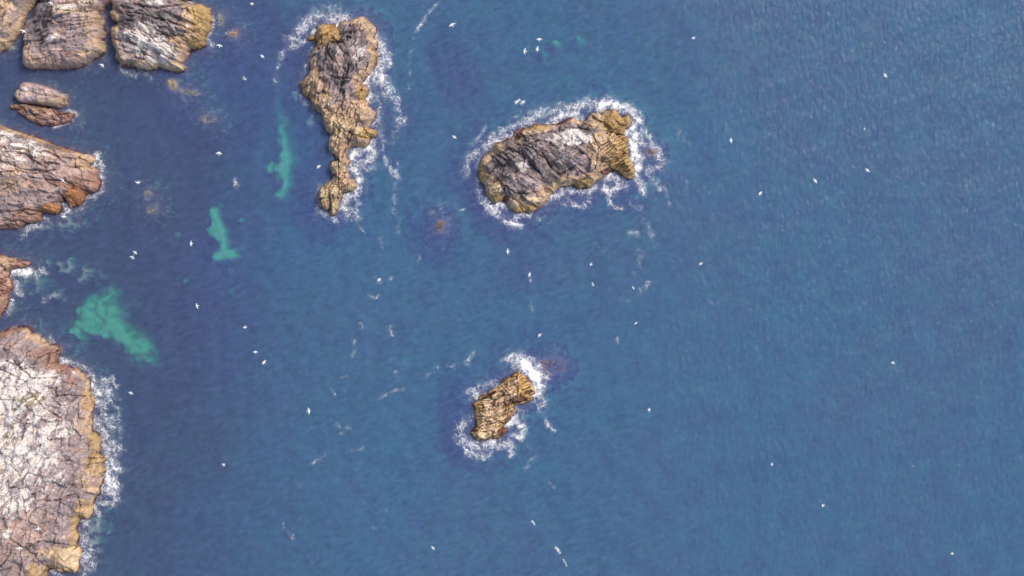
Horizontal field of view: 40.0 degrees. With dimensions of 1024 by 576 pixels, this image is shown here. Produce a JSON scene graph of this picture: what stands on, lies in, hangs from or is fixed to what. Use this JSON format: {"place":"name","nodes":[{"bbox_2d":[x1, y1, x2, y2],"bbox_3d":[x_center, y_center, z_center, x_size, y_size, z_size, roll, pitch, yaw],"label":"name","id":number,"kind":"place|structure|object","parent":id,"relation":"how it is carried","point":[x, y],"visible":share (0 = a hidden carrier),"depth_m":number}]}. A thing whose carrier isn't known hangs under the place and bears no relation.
{"place":"outdoors","nodes":[
{"label":"outdoors","id":0,"kind":"place"},
{"bbox_2d":[0,0,1023,575],"bbox_3d":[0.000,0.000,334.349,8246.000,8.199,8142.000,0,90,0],"label":"sea","id":1,"kind":"structure","parent":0,"point":[790,320],"depth_m":337.33},
{"bbox_2d":[0,0,39,73],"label":"rocky headland","id":2,"kind":"structure","parent":1,"relation":"on","point":[15,16],"depth_m":327.85},
{"bbox_2d":[0,242,50,324],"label":"rocky headland","id":3,"kind":"structure","parent":1,"relation":"on","point":[12,257],"depth_m":330.87},
{"bbox_2d":[12,76,77,109],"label":"sea stack","id":4,"kind":"object","parent":1,"relation":"on","point":[55,94],"visible":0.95,"depth_m":328.65},
{"bbox_2d":[4,97,87,136],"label":"sea stack","id":5,"kind":"object","parent":1,"relation":"on","point":[43,119],"visible":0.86,"depth_m":330.29},
{"bbox_2d":[0,117,122,244],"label":"rocky headland","id":6,"kind":"structure","parent":1,"relation":"on","point":[36,166],"depth_m":327.67},
{"bbox_2d":[0,311,126,575],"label":"rocky headland","id":7,"kind":"structure","parent":1,"relation":"on","point":[53,464],"depth_m":325.84},
{"bbox_2d":[18,0,111,87],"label":"rocky headland","id":8,"kind":"structure","parent":1,"relation":"on","point":[76,48],"depth_m":326.19},
{"bbox_2d":[131,177,171,204],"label":"awash rock","id":9,"kind":"object","parent":1,"relation":"on","point":[153,189],"visible":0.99,"depth_m":331.68},
{"bbox_2d":[138,200,174,229],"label":"awash rock","id":10,"kind":"object","parent":1,"relation":"on","point":[158,214],"visible":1,"depth_m":331.73},
{"bbox_2d":[108,0,224,88],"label":"rocky headland","id":11,"kind":"structure","parent":1,"relation":"on","point":[152,41],"depth_m":326.27},
{"bbox_2d":[157,76,185,108],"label":"awash rock","id":12,"kind":"object","parent":1,"relation":"on","point":[170,86],"visible":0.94,"depth_m":330.87},
{"bbox_2d":[172,79,216,113],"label":"awash rock","id":13,"kind":"object","parent":1,"relation":"on","point":[193,95],"visible":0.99,"depth_m":331.54},
{"bbox_2d":[190,103,234,139],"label":"awash rock","id":14,"kind":"object","parent":1,"relation":"on","point":[213,123],"visible":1,"depth_m":331.71},
{"bbox_2d":[215,2,239,37],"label":"awash rock","id":15,"kind":"object","parent":1,"relation":"on","point":[227,15],"visible":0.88,"depth_m":331.05},
{"bbox_2d":[221,20,256,56],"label":"awash rock","id":16,"kind":"object","parent":1,"relation":"on","point":[238,37],"visible":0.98,"depth_m":331.79},
{"bbox_2d":[287,5,394,231],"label":"rocky islet","id":17,"kind":"object","parent":1,"relation":"on","point":[340,62],"visible":1,"depth_m":328.89},
{"bbox_2d":[421,204,460,250],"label":"awash rock","id":18,"kind":"object","parent":1,"relation":"on","point":[437,228],"visible":1,"depth_m":331.87},
{"bbox_2d":[455,354,550,455],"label":"rocky islet","id":19,"kind":"object","parent":1,"relation":"on","point":[504,396],"visible":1,"depth_m":330.23},
{"bbox_2d":[525,341,579,391],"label":"awash rock","id":20,"kind":"object","parent":1,"relation":"on","point":[555,361],"visible":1,"depth_m":331.34},
{"bbox_2d":[463,94,649,229],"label":"rocky islet","id":21,"kind":"object","parent":1,"relation":"on","point":[529,169],"visible":1,"depth_m":327.76},
{"bbox_2d":[636,131,669,173],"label":"awash rock","id":22,"kind":"object","parent":1,"relation":"on","point":[649,154],"visible":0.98,"depth_m":331.40},
{"bbox_3d":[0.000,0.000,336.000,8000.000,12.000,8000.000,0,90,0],"label":"sea","id":23,"kind":"structure","parent":0,"visible":0},
{"bbox_2d":[304,32,314,45],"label":"skerry rock","id":24,"kind":"object","parent":23,"relation":"in","point":[309,38],"visible":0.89,"depth_m":330.33},
{"bbox_2d":[12,1,660,573],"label":"sea foam","id":25,"kind":"object","parent":23,"relation":"on","point":[532,373],"visible":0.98,"depth_m":329.92}
]}

